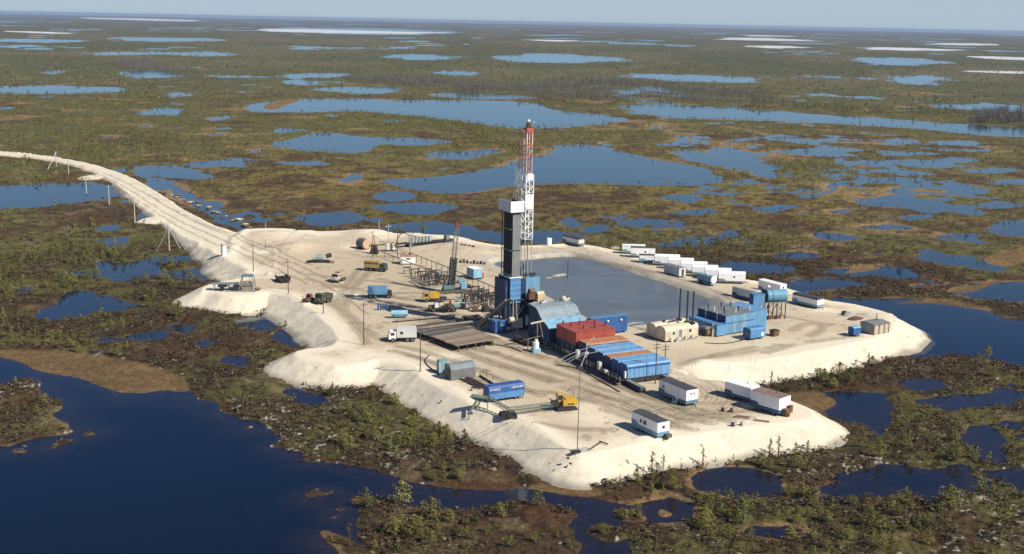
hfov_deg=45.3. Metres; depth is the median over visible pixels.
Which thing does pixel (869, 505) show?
pine tree
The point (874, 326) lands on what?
shed
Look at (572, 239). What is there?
site trailer
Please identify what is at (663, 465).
pine tree
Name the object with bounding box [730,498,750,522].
pine tree
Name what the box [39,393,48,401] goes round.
pine tree
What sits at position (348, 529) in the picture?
pine tree
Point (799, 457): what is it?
pine tree
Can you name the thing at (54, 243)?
pine tree
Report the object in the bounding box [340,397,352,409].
pine tree
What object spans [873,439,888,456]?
pine tree
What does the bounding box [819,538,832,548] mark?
pine tree
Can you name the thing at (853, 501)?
pine tree
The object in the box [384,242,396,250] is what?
valve rack
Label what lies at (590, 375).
hose
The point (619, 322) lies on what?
container
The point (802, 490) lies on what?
pine tree
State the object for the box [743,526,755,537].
pine tree
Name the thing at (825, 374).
pine tree
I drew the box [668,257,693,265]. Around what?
site trailer
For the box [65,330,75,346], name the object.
pine tree
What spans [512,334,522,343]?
dark skid
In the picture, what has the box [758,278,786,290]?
site trailer
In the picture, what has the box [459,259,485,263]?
scrap row
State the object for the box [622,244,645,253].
site trailer
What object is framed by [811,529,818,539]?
pine tree
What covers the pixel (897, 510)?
pine tree
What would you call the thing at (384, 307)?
bottle rack
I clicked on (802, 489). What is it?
pine tree
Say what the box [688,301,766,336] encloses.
mud tank house
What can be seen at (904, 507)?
pine tree
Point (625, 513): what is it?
pine tree
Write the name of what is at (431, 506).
pine tree
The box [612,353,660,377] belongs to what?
pump module
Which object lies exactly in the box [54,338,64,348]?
pine tree
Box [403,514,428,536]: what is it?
pine tree
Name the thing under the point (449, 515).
pine tree
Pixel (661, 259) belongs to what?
site trailer
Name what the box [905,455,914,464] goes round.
pine tree
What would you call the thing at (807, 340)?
sand pad
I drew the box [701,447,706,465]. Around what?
pine tree
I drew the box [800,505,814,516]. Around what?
pine tree
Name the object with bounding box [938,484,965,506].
pine tree
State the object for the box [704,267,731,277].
site trailer
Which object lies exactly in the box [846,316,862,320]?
scrap heap
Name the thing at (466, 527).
pine tree
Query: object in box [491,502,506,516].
pine tree
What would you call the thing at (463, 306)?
frame skid
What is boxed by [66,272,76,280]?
pine tree
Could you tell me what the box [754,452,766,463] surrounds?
pine tree
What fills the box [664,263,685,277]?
site trailer
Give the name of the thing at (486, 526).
pine tree
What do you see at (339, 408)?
pine tree
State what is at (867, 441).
pine tree
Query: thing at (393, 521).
pine tree
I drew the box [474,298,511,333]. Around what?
pipe ramp
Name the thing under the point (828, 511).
pine tree
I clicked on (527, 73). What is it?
distant wood
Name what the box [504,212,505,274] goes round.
drill pipe
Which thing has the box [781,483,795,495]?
pine tree
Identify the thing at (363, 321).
power pole
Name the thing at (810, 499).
pine tree
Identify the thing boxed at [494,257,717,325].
mud pit water
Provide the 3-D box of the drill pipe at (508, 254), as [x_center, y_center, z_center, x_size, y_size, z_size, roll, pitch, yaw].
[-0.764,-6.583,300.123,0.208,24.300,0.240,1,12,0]
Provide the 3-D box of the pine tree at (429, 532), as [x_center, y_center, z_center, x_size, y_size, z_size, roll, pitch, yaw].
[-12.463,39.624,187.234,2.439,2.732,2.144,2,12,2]
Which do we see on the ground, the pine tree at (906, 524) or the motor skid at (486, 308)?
the pine tree at (906, 524)
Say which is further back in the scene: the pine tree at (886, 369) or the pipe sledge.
the pipe sledge
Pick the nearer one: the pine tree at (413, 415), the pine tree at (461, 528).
the pine tree at (461, 528)
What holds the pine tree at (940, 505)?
on the ground
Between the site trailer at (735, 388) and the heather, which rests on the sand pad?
the site trailer at (735, 388)
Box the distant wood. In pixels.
[0,36,1023,116]
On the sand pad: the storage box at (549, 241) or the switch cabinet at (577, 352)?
the storage box at (549, 241)
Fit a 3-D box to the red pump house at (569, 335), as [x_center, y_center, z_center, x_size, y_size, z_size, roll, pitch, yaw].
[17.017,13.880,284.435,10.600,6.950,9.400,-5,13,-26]
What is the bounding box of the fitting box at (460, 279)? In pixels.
[458,277,463,282]
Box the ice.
[5,17,1023,73]
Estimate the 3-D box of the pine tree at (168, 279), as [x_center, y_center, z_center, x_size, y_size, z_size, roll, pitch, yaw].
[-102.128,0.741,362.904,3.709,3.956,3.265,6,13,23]
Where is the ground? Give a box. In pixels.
[0,14,1023,553]
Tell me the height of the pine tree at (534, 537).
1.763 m
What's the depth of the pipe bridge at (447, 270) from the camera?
368.60 m
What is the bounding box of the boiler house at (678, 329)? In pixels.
[646,288,698,341]
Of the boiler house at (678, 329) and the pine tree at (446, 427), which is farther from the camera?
the boiler house at (678, 329)
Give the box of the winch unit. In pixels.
[305,253,334,262]
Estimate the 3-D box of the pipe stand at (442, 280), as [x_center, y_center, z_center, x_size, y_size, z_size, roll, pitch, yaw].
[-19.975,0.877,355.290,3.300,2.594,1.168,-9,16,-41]
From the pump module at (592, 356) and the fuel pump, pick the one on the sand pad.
the fuel pump
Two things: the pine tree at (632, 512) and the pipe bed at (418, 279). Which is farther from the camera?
the pipe bed at (418, 279)
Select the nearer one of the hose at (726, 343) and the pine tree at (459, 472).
the pine tree at (459, 472)
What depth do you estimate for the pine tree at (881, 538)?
188.73 m
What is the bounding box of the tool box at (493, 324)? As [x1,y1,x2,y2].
[488,317,506,333]
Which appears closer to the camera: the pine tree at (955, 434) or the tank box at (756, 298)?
the pine tree at (955, 434)
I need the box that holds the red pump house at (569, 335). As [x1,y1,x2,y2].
[556,319,615,354]
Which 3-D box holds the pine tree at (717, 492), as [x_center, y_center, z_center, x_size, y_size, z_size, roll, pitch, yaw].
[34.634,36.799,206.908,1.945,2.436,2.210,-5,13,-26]
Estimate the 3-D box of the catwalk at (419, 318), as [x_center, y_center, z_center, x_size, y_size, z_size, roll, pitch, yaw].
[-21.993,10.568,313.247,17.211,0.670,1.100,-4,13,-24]
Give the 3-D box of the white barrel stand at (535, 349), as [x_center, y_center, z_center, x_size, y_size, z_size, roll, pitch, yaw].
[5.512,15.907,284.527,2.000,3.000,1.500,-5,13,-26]
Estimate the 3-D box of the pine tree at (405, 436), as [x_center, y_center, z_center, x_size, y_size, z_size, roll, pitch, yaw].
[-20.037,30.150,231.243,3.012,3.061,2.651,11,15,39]
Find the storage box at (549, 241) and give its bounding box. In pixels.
[547,238,551,244]
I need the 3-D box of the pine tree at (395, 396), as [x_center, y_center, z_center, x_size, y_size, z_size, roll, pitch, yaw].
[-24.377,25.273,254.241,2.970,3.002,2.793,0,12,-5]
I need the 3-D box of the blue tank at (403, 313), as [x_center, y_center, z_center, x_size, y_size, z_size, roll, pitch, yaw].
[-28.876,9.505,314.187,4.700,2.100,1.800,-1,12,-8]
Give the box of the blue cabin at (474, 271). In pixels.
[466,266,481,279]
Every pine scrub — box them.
[0,90,1023,269]
[0,223,1023,553]
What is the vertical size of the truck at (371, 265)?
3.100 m
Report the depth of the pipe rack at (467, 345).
286.92 m
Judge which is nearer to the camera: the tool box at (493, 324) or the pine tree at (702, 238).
the tool box at (493, 324)
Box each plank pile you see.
[733,415,749,418]
[753,419,769,422]
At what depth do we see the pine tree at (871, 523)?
196.97 m
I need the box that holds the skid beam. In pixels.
[553,348,645,392]
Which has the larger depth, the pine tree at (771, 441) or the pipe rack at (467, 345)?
the pipe rack at (467, 345)
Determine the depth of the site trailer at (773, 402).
242.36 m
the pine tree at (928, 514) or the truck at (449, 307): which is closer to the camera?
the pine tree at (928, 514)
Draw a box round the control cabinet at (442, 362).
[437,358,446,373]
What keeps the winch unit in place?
on the sand pad
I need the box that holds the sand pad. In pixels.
[172,229,930,489]
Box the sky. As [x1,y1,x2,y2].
[0,0,1023,33]
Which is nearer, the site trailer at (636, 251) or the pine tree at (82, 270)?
the pine tree at (82, 270)
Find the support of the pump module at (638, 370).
on the skid beam
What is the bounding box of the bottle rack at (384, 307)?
[377,303,387,310]
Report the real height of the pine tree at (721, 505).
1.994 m
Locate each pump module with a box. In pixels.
[578,335,628,361]
[588,341,636,365]
[596,345,644,368]
[604,349,652,372]
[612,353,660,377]
[620,356,669,381]
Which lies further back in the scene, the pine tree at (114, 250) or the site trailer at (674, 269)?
the pine tree at (114, 250)
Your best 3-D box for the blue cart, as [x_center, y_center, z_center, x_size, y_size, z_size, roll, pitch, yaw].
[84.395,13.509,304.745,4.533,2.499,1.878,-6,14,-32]
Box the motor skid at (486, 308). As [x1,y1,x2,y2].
[481,305,493,312]
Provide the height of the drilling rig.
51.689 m
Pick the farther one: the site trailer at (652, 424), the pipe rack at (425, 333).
the pipe rack at (425, 333)
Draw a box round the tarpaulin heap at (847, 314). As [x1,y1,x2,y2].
[843,311,855,316]
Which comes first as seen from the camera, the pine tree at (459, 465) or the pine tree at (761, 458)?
the pine tree at (459, 465)
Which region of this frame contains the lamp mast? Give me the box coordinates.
[556,337,616,453]
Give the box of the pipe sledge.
[274,274,290,282]
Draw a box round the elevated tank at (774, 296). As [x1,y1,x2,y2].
[763,289,787,319]
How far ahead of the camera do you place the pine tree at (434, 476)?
213.42 m
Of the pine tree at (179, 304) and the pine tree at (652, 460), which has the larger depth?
the pine tree at (179, 304)
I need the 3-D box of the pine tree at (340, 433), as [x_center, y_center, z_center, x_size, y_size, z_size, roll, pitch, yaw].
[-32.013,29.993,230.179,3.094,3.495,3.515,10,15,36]
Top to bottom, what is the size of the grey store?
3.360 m
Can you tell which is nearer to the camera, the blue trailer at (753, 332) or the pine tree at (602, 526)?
the pine tree at (602, 526)
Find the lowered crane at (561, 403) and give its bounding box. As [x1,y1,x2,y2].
[467,388,577,419]
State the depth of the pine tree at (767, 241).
445.93 m
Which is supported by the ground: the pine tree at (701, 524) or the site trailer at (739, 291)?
the pine tree at (701, 524)
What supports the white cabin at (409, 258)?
on the sand pad
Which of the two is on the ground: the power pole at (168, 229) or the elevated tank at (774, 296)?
the power pole at (168, 229)
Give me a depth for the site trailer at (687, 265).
377.89 m
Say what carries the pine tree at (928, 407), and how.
on the ground
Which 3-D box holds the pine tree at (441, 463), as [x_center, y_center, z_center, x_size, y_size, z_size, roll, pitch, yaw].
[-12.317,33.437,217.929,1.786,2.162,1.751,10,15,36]
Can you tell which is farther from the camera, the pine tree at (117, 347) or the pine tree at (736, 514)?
the pine tree at (117, 347)
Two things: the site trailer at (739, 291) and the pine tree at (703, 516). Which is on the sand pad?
the site trailer at (739, 291)
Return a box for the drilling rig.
[494,120,545,332]
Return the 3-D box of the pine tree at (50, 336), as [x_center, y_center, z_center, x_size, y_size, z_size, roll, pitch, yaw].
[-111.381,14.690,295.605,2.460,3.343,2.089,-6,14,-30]
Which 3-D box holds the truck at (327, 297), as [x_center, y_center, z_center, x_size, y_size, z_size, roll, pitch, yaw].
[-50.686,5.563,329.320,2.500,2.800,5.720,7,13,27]
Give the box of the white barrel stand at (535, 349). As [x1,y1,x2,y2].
[530,339,540,352]
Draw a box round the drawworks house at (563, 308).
[528,296,584,346]
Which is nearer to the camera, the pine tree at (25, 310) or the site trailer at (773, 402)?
the site trailer at (773, 402)
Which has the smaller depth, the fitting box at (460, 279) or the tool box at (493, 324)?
the tool box at (493, 324)
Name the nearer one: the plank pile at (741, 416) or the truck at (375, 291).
the plank pile at (741, 416)
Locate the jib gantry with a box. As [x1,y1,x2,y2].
[527,320,552,349]
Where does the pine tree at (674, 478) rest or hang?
on the ground
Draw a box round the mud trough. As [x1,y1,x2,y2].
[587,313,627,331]
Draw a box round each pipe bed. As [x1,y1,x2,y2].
[410,276,445,287]
[466,293,493,305]
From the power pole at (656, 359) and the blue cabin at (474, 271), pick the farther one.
the blue cabin at (474, 271)
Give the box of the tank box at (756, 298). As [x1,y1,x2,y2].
[749,292,764,307]
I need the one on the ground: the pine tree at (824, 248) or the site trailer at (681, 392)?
the pine tree at (824, 248)
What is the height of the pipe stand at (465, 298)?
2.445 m
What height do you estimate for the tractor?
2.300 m
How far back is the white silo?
391.42 m
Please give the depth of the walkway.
270.77 m
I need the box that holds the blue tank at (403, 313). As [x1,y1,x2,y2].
[390,310,407,318]
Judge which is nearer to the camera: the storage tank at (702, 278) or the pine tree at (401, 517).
the pine tree at (401, 517)
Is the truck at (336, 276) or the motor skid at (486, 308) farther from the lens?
the truck at (336, 276)
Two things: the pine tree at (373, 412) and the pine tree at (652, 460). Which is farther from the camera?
the pine tree at (373, 412)
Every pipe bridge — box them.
[376,249,444,277]
[411,253,494,293]
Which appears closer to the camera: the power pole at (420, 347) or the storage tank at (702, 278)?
the power pole at (420, 347)
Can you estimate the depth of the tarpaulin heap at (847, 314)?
325.84 m
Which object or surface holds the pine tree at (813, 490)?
on the ground
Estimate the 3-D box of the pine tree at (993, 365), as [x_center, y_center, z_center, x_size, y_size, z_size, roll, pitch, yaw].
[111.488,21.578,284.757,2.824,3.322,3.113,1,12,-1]
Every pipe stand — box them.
[410,268,418,276]
[428,276,436,285]
[438,275,447,284]
[463,292,473,302]
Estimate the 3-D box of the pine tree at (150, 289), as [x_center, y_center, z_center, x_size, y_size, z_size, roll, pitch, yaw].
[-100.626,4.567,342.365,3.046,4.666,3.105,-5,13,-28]
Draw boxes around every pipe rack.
[417,321,467,341]
[434,338,492,351]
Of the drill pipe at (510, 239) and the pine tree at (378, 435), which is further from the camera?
the drill pipe at (510, 239)
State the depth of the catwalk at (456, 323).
301.45 m
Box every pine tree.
[21,306,30,315]
[27,249,34,257]
[27,284,40,294]
[34,247,42,256]
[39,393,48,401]
[47,332,54,343]
[50,241,61,250]
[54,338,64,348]
[55,270,70,281]
[55,329,64,336]
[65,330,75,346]
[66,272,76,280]
[72,341,79,351]
[79,268,86,278]
[88,264,102,277]
[110,246,117,256]
[110,342,123,355]
[146,285,156,300]
[158,268,167,276]
[161,273,172,283]
[173,300,187,316]
[185,271,194,279]
[332,428,351,444]
[335,402,341,413]
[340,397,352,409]
[344,435,354,448]
[346,522,352,545]
[358,421,366,430]
[359,406,373,422]
[359,487,373,507]
[366,424,378,438]
[369,406,378,415]
[371,539,377,548]
[375,431,384,441]
[382,440,392,449]
[382,516,404,533]
[387,392,400,404]
[388,480,412,505]
[390,445,401,458]
[391,431,401,444]
[396,514,406,522]
[398,430,410,442]
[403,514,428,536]
[404,427,415,438]
[408,412,418,426]
[418,223,427,233]
[421,461,429,470]
[421,497,442,519]
[423,434,433,444]
[423,529,436,543]
[426,432,437,443]
[428,437,437,446]
[429,469,436,480]
[430,518,441,529]
[438,459,446,469]
[440,423,456,438]
[443,508,456,522]
[452,467,463,478]
[452,468,462,476]
[453,458,465,470]
[456,525,466,536]
[461,435,469,445]
[463,525,468,536]
[482,522,491,531]
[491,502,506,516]
[506,536,515,546]
[531,531,539,539]
[532,489,545,505]
[598,523,607,533]
[620,509,628,518]
[628,508,635,515]
[631,503,642,514]
[633,468,642,481]
[648,481,655,490]
[650,451,655,473]
[653,461,662,473]
[655,476,662,486]
[660,454,665,472]
[666,469,680,489]
[683,242,692,254]
[693,512,717,527]
[695,235,706,246]
[695,493,705,504]
[696,519,706,528]
[697,507,715,521]
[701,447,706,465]
[704,491,717,503]
[713,489,721,499]
[717,503,725,512]
[722,524,734,535]
[726,488,735,500]
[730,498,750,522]
[731,510,741,523]
[736,500,748,511]
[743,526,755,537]
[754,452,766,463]
[762,237,773,245]
[765,457,773,469]
[766,438,772,454]
[776,435,781,457]
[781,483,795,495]
[783,526,799,538]
[792,451,807,467]
[792,513,803,521]
[795,484,808,495]
[796,483,808,493]
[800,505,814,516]
[803,545,818,553]
[805,482,820,501]
[806,496,821,506]
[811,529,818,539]
[817,247,829,257]
[817,368,824,380]
[817,368,828,381]
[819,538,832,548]
[823,510,832,521]
[826,377,838,386]
[828,497,834,505]
[832,361,849,376]
[838,524,855,539]
[845,366,853,379]
[850,496,859,504]
[858,513,871,524]
[860,436,868,446]
[865,503,872,512]
[867,513,878,526]
[868,356,876,365]
[870,530,890,547]
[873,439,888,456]
[878,515,889,528]
[882,365,890,375]
[885,500,895,511]
[893,501,901,515]
[899,486,912,502]
[901,429,913,447]
[901,504,907,512]
[903,520,911,529]
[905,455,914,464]
[912,512,922,526]
[919,530,934,543]
[920,511,933,524]
[925,404,934,413]
[935,494,946,504]
[936,501,944,510]
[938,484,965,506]
[946,444,955,458]
[948,445,965,460]
[949,430,959,440]
[970,445,981,458]
[971,476,985,491]
[983,345,992,358]
[987,363,998,375]
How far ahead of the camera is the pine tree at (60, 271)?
362.79 m
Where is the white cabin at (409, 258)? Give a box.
[400,254,415,264]
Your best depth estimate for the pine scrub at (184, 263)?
302.73 m
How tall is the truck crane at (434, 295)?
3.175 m
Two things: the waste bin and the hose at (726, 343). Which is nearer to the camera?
the hose at (726, 343)
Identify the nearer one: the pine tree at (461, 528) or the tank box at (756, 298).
the pine tree at (461, 528)
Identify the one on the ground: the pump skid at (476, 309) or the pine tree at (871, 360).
the pine tree at (871, 360)
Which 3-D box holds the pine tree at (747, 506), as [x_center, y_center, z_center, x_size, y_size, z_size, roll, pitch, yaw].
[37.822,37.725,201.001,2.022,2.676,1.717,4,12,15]
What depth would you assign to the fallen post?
222.31 m
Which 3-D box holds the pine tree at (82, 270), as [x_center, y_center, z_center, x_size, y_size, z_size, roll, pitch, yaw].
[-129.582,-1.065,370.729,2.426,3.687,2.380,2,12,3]
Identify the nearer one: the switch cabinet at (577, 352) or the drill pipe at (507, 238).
the switch cabinet at (577, 352)
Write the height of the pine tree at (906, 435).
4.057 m
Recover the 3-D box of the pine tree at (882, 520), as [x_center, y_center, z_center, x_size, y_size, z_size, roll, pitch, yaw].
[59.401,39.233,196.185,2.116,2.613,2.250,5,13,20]
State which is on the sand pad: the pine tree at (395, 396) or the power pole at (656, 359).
the power pole at (656, 359)
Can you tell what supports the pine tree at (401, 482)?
on the ground
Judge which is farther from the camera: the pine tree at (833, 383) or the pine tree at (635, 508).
the pine tree at (833, 383)
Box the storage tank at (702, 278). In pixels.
[696,272,716,285]
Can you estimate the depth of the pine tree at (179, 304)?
324.45 m
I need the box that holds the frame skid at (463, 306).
[458,302,470,309]
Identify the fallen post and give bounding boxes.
[587,440,607,450]
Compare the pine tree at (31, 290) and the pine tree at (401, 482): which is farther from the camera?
the pine tree at (31, 290)
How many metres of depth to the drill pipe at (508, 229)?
299.33 m
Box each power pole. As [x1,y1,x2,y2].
[157,226,179,251]
[363,302,367,344]
[396,225,400,256]
[416,329,424,371]
[653,341,660,383]
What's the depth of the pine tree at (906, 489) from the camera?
206.47 m
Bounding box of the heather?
[0,244,1023,553]
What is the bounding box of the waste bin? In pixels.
[769,328,779,336]
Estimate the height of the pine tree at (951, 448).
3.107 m
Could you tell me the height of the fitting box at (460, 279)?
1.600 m
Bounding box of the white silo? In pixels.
[217,244,226,258]
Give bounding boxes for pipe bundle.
[460,376,484,388]
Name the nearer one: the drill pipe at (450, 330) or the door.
the door
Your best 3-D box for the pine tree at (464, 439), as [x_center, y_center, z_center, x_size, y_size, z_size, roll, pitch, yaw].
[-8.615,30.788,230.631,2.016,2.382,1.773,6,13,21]
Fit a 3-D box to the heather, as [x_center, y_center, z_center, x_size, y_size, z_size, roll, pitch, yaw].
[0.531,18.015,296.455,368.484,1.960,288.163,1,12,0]
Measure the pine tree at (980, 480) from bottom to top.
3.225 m
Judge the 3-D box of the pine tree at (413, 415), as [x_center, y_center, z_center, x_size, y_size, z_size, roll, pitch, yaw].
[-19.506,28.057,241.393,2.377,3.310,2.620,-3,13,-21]
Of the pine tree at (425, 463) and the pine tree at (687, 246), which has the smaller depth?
the pine tree at (425, 463)
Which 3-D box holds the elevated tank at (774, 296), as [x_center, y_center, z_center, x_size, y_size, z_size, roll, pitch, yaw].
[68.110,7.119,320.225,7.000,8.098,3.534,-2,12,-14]
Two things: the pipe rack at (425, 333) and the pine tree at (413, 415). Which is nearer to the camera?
the pine tree at (413, 415)
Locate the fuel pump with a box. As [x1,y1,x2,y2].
[699,325,714,336]
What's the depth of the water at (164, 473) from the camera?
299.92 m
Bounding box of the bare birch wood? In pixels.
[111,57,1023,126]
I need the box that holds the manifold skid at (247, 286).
[212,274,265,291]
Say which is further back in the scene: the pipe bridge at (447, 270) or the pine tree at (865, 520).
the pipe bridge at (447, 270)
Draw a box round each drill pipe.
[416,320,454,326]
[421,325,467,332]
[426,327,471,334]
[427,327,474,335]
[456,338,500,345]
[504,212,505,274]
[505,212,506,274]
[506,216,507,275]
[507,213,508,275]
[508,213,509,275]
[509,217,510,276]
[510,213,511,276]
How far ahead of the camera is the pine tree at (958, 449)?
227.94 m
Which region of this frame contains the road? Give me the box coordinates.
[0,151,295,281]
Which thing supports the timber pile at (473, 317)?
on the sand pad
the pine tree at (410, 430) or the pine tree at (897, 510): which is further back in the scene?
the pine tree at (410, 430)
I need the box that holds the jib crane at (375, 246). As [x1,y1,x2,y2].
[369,235,385,253]
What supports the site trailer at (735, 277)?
on the sand pad
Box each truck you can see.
[313,292,332,303]
[330,269,346,282]
[364,259,387,271]
[367,285,391,297]
[388,326,416,341]
[428,300,460,311]
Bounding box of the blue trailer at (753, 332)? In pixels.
[740,325,765,339]
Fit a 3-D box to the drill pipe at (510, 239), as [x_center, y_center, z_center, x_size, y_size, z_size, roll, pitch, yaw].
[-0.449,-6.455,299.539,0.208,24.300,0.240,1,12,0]
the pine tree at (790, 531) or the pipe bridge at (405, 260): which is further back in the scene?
the pipe bridge at (405, 260)
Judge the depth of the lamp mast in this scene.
217.72 m
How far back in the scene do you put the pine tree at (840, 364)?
280.66 m
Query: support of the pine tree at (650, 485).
on the ground
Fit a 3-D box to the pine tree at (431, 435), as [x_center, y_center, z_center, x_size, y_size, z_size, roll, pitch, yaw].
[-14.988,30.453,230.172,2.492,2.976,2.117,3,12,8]
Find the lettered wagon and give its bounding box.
[483,380,524,401]
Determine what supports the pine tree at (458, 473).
on the ground
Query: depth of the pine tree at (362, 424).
237.76 m
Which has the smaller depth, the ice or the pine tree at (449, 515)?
the pine tree at (449, 515)
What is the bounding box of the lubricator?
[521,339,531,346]
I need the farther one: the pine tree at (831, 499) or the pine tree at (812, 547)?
the pine tree at (831, 499)
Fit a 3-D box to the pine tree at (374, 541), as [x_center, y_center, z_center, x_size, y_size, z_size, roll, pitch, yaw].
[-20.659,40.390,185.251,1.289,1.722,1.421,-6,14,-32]
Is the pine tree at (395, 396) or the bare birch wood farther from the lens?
the bare birch wood
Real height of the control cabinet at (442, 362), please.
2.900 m
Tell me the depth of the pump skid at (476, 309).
322.71 m
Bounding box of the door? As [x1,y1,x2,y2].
[445,368,449,378]
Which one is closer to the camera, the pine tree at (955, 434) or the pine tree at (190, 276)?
the pine tree at (955, 434)
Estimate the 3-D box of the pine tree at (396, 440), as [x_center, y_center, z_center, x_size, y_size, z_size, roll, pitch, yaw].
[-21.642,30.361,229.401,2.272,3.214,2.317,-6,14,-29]
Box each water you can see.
[0,15,1023,553]
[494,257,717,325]
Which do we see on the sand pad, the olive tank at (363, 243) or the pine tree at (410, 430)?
the olive tank at (363, 243)
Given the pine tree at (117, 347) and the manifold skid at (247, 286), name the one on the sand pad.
the manifold skid at (247, 286)
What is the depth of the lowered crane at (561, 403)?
241.25 m
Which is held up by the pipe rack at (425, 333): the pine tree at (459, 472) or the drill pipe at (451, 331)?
the drill pipe at (451, 331)
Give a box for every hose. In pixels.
[425,355,439,374]
[472,344,521,351]
[555,364,619,391]
[704,338,746,343]
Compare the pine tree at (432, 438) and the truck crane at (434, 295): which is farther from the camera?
the truck crane at (434, 295)
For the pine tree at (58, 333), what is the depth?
301.11 m
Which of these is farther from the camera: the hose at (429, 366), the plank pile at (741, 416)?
the hose at (429, 366)
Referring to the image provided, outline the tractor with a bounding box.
[302,293,314,302]
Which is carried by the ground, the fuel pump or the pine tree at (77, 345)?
the pine tree at (77, 345)
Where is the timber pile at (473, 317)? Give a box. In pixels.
[462,314,482,320]
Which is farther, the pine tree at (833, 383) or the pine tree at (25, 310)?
the pine tree at (25, 310)
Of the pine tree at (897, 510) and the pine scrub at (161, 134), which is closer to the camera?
the pine tree at (897, 510)
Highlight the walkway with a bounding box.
[549,342,625,386]
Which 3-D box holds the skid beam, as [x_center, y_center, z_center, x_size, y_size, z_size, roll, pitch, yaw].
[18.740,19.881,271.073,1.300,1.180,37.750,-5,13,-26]
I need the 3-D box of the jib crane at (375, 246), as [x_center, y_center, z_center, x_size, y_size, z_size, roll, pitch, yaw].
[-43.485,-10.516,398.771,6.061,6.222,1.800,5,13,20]
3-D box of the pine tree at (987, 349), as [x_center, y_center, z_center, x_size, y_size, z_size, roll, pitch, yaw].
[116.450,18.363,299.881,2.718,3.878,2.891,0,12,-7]
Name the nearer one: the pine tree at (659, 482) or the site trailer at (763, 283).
the pine tree at (659, 482)
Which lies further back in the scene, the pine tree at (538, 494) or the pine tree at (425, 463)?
the pine tree at (425, 463)
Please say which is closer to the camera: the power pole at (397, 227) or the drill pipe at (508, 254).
the drill pipe at (508, 254)
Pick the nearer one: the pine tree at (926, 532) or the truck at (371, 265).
the pine tree at (926, 532)
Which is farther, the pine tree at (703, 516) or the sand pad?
the sand pad
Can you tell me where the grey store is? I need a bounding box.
[444,360,475,379]
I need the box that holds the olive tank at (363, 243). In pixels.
[356,238,369,249]
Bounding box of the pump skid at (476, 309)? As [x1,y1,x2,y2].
[471,306,481,311]
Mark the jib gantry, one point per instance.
(537, 336)
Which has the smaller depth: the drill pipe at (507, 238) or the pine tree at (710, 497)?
the pine tree at (710, 497)
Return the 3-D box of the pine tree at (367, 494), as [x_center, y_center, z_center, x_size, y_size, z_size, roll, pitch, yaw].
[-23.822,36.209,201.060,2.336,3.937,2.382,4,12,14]
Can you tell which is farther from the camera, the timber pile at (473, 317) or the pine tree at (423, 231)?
the pine tree at (423, 231)
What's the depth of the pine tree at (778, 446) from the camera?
228.24 m
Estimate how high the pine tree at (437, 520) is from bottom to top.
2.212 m
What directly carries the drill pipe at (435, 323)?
on the pipe rack at (425, 333)
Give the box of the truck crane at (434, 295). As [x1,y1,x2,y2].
[422,289,465,302]
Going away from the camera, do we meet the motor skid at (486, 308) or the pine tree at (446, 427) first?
the pine tree at (446, 427)
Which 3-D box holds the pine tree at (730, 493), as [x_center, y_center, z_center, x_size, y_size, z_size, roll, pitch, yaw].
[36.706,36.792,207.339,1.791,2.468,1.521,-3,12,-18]
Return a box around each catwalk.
[393,314,456,322]
[417,321,472,334]
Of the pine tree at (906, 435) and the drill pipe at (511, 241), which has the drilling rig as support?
the drill pipe at (511, 241)
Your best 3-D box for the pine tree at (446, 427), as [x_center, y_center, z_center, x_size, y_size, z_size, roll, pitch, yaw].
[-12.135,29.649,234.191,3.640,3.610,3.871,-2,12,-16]
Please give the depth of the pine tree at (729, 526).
191.10 m
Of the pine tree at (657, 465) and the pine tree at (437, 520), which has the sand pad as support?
the pine tree at (657, 465)
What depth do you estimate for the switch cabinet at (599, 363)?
266.55 m
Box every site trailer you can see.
[562,234,584,246]
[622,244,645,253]
[630,245,654,257]
[631,409,671,440]
[639,252,653,262]
[654,254,679,265]
[658,377,698,406]
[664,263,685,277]
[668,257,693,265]
[681,261,707,272]
[691,264,717,274]
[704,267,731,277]
[717,271,748,283]
[724,378,759,401]
[732,285,761,298]
[750,387,792,416]
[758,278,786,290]
[792,292,823,309]
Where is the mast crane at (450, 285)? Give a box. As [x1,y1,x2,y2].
[441,222,466,293]
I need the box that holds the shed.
[859,315,889,334]
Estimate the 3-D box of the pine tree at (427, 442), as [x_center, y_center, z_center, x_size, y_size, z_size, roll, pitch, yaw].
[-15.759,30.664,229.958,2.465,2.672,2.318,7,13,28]
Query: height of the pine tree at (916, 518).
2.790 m
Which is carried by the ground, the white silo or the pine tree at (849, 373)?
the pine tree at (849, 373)
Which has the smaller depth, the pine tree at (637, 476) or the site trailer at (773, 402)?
the pine tree at (637, 476)
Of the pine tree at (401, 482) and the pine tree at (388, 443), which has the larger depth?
the pine tree at (388, 443)
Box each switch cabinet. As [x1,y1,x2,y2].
[575,349,579,358]
[597,361,601,369]
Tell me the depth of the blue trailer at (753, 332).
299.41 m
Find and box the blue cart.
[845,325,860,336]
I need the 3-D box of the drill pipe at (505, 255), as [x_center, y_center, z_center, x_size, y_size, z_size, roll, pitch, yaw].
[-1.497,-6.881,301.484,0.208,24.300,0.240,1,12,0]

